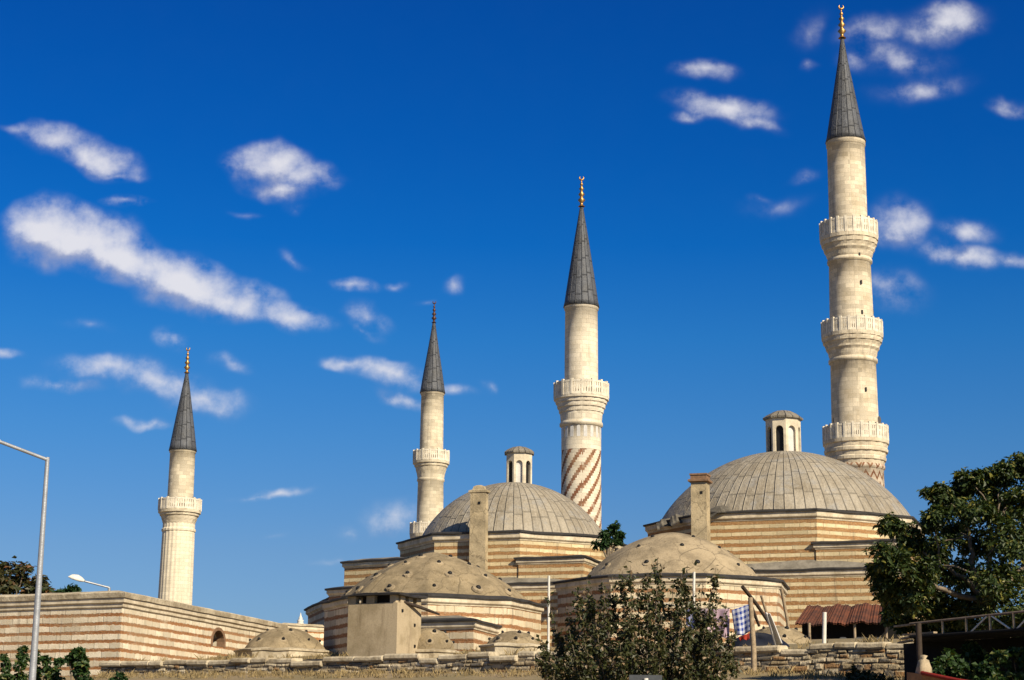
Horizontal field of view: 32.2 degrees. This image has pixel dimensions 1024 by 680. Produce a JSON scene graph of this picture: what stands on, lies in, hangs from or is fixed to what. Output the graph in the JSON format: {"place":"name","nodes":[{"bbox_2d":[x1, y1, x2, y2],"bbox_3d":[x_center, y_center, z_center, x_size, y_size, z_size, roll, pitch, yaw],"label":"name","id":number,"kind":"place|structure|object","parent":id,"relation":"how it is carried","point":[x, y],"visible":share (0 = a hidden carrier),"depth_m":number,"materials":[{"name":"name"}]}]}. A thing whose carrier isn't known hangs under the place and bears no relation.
{"place":"outdoors","nodes":[
{"label":"outdoors","id":0,"kind":"place"},
{"bbox_2d":[0,0,1023,623],"label":"sky","id":1,"kind":"structure","parent":0,"point":[284,194],"materials":[{"name":"blue"}]},
{"bbox_2d":[28,634,1010,679],"bbox_3d":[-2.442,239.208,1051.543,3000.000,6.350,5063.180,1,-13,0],"label":"ground","id":2,"kind":"structure","parent":0,"point":[761,676],"depth_m":70.97,"materials":[{"name":"plant"}]},
{"bbox_2d":[0,653,11,679],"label":"climbing vine","id":3,"kind":"object","parent":2,"relation":"on","point":[6,666],"visible":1,"depth_m":64.79,"materials":[{"name":"green plant"}]},
{"bbox_2d":[11,645,29,679],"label":"climbing vine","id":4,"kind":"object","parent":2,"relation":"on","point":[22,658],"visible":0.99,"depth_m":64.90,"materials":[{"name":"green plant"}]},
{"bbox_2d":[0,440,49,679],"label":"street lamp","id":5,"kind":"object","parent":2,"relation":"on","point":[34,643],"visible":1,"depth_m":44.75,"materials":[{"name":"metal"}]},
{"bbox_2d":[0,555,55,594],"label":"autumn tree","id":6,"kind":"object","parent":2,"relation":"on","point":[10,584],"visible":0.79,"depth_m":111.19,"materials":[{"name":"green plant"}]},
{"bbox_2d":[28,649,41,679],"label":"climbing vine","id":7,"kind":"object","parent":2,"relation":"on","point":[38,673],"visible":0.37,"depth_m":65.33,"materials":[{"name":"green plant"}]},
{"bbox_2d":[39,655,65,679],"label":"climbing vine","id":8,"kind":"object","parent":2,"relation":"on","point":[48,672],"visible":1,"depth_m":64.73,"materials":[{"name":"green plant"}]},
{"bbox_2d":[49,583,81,592],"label":"dark bush","id":9,"kind":"object","parent":2,"relation":"on","point":[72,588],"visible":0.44,"depth_m":109.19,"materials":[{"name":"green plant"}]},
{"bbox_2d":[64,646,90,679],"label":"young fig tree","id":10,"kind":"object","parent":2,"relation":"on","point":[77,659],"visible":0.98,"depth_m":63.80,"materials":[{"name":"green plant"}]},
{"bbox_2d":[76,673,93,679],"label":"shrub","id":11,"kind":"object","parent":2,"relation":"on","point":[85,677],"visible":1,"depth_m":62.71,"materials":[{"name":"green plant"}]},
{"bbox_2d":[68,574,110,590],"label":"street lamp","id":12,"kind":"object","parent":2,"relation":"on","point":[79,578],"visible":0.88,"depth_m":110.52,"materials":[{"name":"metal"}]},
{"bbox_2d":[108,671,127,679],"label":"shrub","id":13,"kind":"object","parent":2,"relation":"on","point":[120,675],"visible":1,"depth_m":70.83,"materials":[{"name":"green plant"}]},
{"bbox_2d":[0,591,287,676],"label":"striped building","id":14,"kind":"structure","parent":2,"relation":"on","point":[107,626],"depth_m":87.58,"materials":[{"name":"stone"}]},
{"bbox_2d":[158,348,201,604],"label":"minaret","id":15,"kind":"object","parent":2,"relation":"on","point":[179,508],"visible":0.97,"depth_m":184.08,"materials":[{"name":"beige stone"}]},
{"bbox_2d":[234,627,333,657],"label":"dome","id":16,"kind":"structure","parent":2,"relation":"on","point":[280,642],"depth_m":90.19,"materials":[{"name":"stone"}]},
{"bbox_2d":[297,613,303,623],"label":"distant dome","id":17,"kind":"structure","parent":2,"relation":"on","point":[300,620],"depth_m":158.18,"materials":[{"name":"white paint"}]},
{"bbox_2d":[282,623,323,644],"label":"link wall","id":18,"kind":"structure","parent":2,"relation":"on","point":[316,631],"depth_m":110.59,"materials":[{"name":"stone"}]},
{"bbox_2d":[304,586,352,624],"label":"stepped annex","id":19,"kind":"object","parent":2,"relation":"on","point":[315,612],"visible":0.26,"depth_m":115.33,"materials":[{"name":"stone"}]},
{"bbox_2d":[341,592,427,655],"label":"plastered hut","id":20,"kind":"object","parent":2,"relation":"on","point":[381,623],"visible":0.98,"depth_m":76.52,"materials":[{"name":"paint"}]},
{"bbox_2d":[404,601,439,614],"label":"wooden beam","id":21,"kind":"structure","parent":20,"relation":"attached to","point":[419,607],"depth_m":77.42,"materials":[{"name":"brown wood"}]},
{"bbox_2d":[409,301,449,538],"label":"minaret","id":22,"kind":"object","parent":2,"relation":"on","point":[431,458],"visible":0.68,"depth_m":196.22,"materials":[{"name":"beige stone"}]},
{"bbox_2d":[319,552,546,654],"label":"domed chamber","id":23,"kind":"object","parent":2,"relation":"on","point":[448,585],"visible":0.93,"depth_m":91.07,"materials":[{"name":"stone"}]},
{"bbox_2d":[415,628,459,657],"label":"dome","id":24,"kind":"structure","parent":2,"relation":"on","point":[434,643],"depth_m":77.59,"materials":[{"name":"stone"}]},
{"bbox_2d":[421,615,501,650],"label":"apse block","id":25,"kind":"structure","parent":2,"relation":"on","point":[463,632],"depth_m":85.82,"materials":[{"name":"stone"}]},
{"bbox_2d":[340,446,626,646],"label":"domed hall","id":26,"kind":"structure","parent":2,"relation":"on","point":[521,533],"depth_m":117.77,"materials":[{"name":"stone"}]},
{"bbox_2d":[99,642,913,678],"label":"terrace wall","id":27,"kind":"structure","parent":2,"relation":"on","point":[882,657],"depth_m":70.84,"materials":[{"name":"stone"}]},
{"bbox_2d":[822,612,826,642],"bbox_3d":[11.224,10.804,63.722,0.240,2.021,0.150,1,-13,0],"label":"white post","id":28,"kind":"object","parent":27,"relation":"on","point":[824,619],"visible":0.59,"depth_m":63.79,"materials":[{"name":"paint"}]},
{"bbox_2d":[479,630,545,653],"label":"dome","id":29,"kind":"structure","parent":2,"relation":"on","point":[501,642],"depth_m":77.97,"materials":[{"name":"stone"}]},
{"bbox_2d":[547,576,549,650],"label":"white pipe","id":30,"kind":"object","parent":2,"relation":"on","point":[548,626],"visible":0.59,"depth_m":73.24,"materials":[{"name":"paint"}]},
{"bbox_2d":[553,177,608,528],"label":"minaret","id":31,"kind":"object","parent":2,"relation":"on","point":[581,395],"visible":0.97,"depth_m":151.36,"materials":[{"name":"beige stone"}]},
{"bbox_2d":[590,520,626,557],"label":"fig bush","id":32,"kind":"object","parent":2,"relation":"on","point":[614,533],"visible":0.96,"depth_m":110.39,"materials":[{"name":"green plant"}]},
{"bbox_2d":[534,557,743,679],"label":"orchard shrub","id":33,"kind":"object","parent":2,"relation":"on","point":[626,659],"visible":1,"depth_m":35.26,"materials":[{"name":"green plant"}]},
{"bbox_2d":[629,675,661,679],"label":"road sign","id":34,"kind":"object","parent":2,"relation":"on","point":[645,677],"visible":1,"depth_m":29.54,"materials":[{"name":"grey metal"}]},
{"bbox_2d":[553,532,789,645],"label":"domed chamber","id":35,"kind":"object","parent":2,"relation":"on","point":[675,553],"visible":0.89,"depth_m":93.62,"materials":[{"name":"stone"}]},
{"bbox_2d":[692,572,694,629],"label":"white pipe","id":36,"kind":"object","parent":2,"relation":"on","point":[693,586],"visible":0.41,"depth_m":72.55,"materials":[{"name":"paint"}]},
{"bbox_2d":[748,597,756,672],"bbox_3d":[8.640,10.756,63.624,0.282,3.012,0.191,1,-13,0],"label":"timber post","id":37,"kind":"object","parent":2,"relation":"on","point":[752,638],"visible":1,"depth_m":63.59,"materials":[{"name":"brown wood"}]},
{"bbox_2d":[726,632,789,646],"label":"tarpaulin","id":38,"kind":"object","parent":2,"relation":"on","point":[763,639],"visible":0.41,"depth_m":69.33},
{"bbox_2d":[741,585,781,644],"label":"leaning branch","id":39,"kind":"object","parent":2,"relation":"on","point":[748,594],"visible":0.64,"depth_m":67.10,"materials":[{"name":"brown wood"}]},
{"bbox_2d":[630,596,747,609],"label":"clothes line","id":40,"kind":"object","parent":39,"relation":"attached to","point":[696,607],"visible":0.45,"depth_m":66.21,"materials":[{"name":"fabric"}]},
{"bbox_2d":[686,610,694,628],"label":"hanging garment","id":41,"kind":"object","parent":40,"relation":"hanging from","point":[692,621],"visible":0.16,"depth_m":66.41,"materials":[{"name":"fabric"}]},
{"bbox_2d":[713,609,729,639],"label":"hanging garment","id":42,"kind":"object","parent":40,"relation":"hanging from","point":[720,612],"visible":0.41,"depth_m":66.32,"materials":[{"name":"fabric"}]},
{"bbox_2d":[731,605,749,635],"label":"checked cloth","id":43,"kind":"object","parent":40,"relation":"hanging from","point":[740,616],"visible":0.93,"depth_m":65.79,"materials":[{"name":"blue fabric"}]},
{"bbox_2d":[739,633,748,640],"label":"red cloth","id":44,"kind":"object","parent":39,"relation":"hanging from","point":[746,637],"visible":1,"depth_m":66.27,"materials":[{"name":"red fabric"}]},
{"bbox_2d":[753,607,759,626],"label":"leaning pole","id":45,"kind":"object","parent":39,"relation":"hanging from","point":[756,620],"visible":0.53,"depth_m":66.54,"materials":[{"name":"brown wood"}]},
{"bbox_2d":[760,595,767,612],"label":"leaning pole","id":46,"kind":"object","parent":2,"relation":"on","point":[763,603],"visible":0.48,"depth_m":70.60,"materials":[{"name":"brown wood"}]},
{"bbox_2d":[765,612,782,644],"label":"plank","id":47,"kind":"object","parent":2,"relation":"on","point":[774,633],"visible":0.95,"depth_m":67.26,"materials":[{"name":"wood"}]},
{"bbox_2d":[755,626,811,643],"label":"dome","id":48,"kind":"structure","parent":2,"relation":"on","point":[787,635],"depth_m":75.13,"materials":[{"name":"stone"}]},
{"bbox_2d":[780,588,789,627],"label":"leaning pole","id":49,"kind":"object","parent":48,"relation":"on","point":[784,607],"visible":1,"depth_m":75.68,"materials":[{"name":"brown wood"}]},
{"bbox_2d":[643,410,939,637],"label":"domed hall","id":50,"kind":"structure","parent":2,"relation":"on","point":[792,515],"depth_m":110.48,"materials":[{"name":"stone"}]},
{"bbox_2d":[795,602,899,639],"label":"shed","id":51,"kind":"structure","parent":2,"relation":"on","point":[855,620],"depth_m":86.90,"materials":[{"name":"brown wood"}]},
{"bbox_2d":[819,5,888,486],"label":"minaret","id":52,"kind":"object","parent":2,"relation":"on","point":[855,433],"visible":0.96,"depth_m":155.37,"materials":[{"name":"beige stone"}]},
{"bbox_2d":[845,664,865,679],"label":"weed clump","id":53,"kind":"object","parent":2,"relation":"on","point":[854,673],"visible":0.81,"depth_m":59.60,"materials":[{"name":"green plant"}]},
{"bbox_2d":[854,669,877,679],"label":"weed clump","id":54,"kind":"object","parent":2,"relation":"on","point":[863,675],"visible":0.71,"depth_m":58.84,"materials":[{"name":"green plant"}]},
{"bbox_2d":[869,671,894,679],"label":"weed clump","id":55,"kind":"object","parent":2,"relation":"on","point":[873,675],"visible":1,"depth_m":57.84,"materials":[{"name":"green plant"}]},
{"bbox_2d":[907,671,965,679],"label":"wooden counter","id":56,"kind":"object","parent":2,"relation":"on","point":[923,675],"visible":1,"depth_m":44.59,"materials":[{"name":"red paint"}]},
{"bbox_2d":[915,655,931,673],"bbox_3d":[10.574,8.457,45.485,0.452,0.740,0.426,1,-13,0],"label":"cloth sack","id":57,"kind":"object","parent":56,"relation":"on","point":[923,663],"visible":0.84,"depth_m":45.40,"materials":[{"name":"beige fabric"}]},
{"bbox_2d":[862,451,1023,640],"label":"walnut tree","id":58,"kind":"object","parent":2,"relation":"on","point":[990,587],"visible":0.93,"depth_m":54.13,"materials":[{"name":"green plant"}]},
{"bbox_2d":[931,647,970,678],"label":"garden shrub","id":59,"kind":"object","parent":2,"relation":"on","point":[945,663],"visible":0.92,"depth_m":47.01,"materials":[{"name":"green plant"}]},
{"bbox_2d":[894,610,1023,679],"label":"canopy","id":60,"kind":"object","parent":2,"relation":"on","point":[931,645],"visible":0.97,"depth_m":50.02,"materials":[{"name":"metal"}]},
{"bbox_2d":[960,640,988,676],"bbox_3d":[12.476,9.063,47.912,0.998,1.882,1.069,1,-13,0],"label":"garden shrub","id":61,"kind":"object","parent":2,"relation":"on","point":[973,651],"visible":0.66,"depth_m":47.87,"materials":[{"name":"green plant"}]},
{"bbox_2d":[966,647,1011,679],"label":"garden shrub","id":62,"kind":"object","parent":2,"relation":"on","point":[987,667],"visible":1,"depth_m":45.68,"materials":[{"name":"green plant"}]},
{"bbox_2d":[999,646,1023,679],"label":"garden shrub","id":63,"kind":"object","parent":2,"relation":"on","point":[1017,654],"visible":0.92,"depth_m":46.18,"materials":[{"name":"green plant"}]}
]}

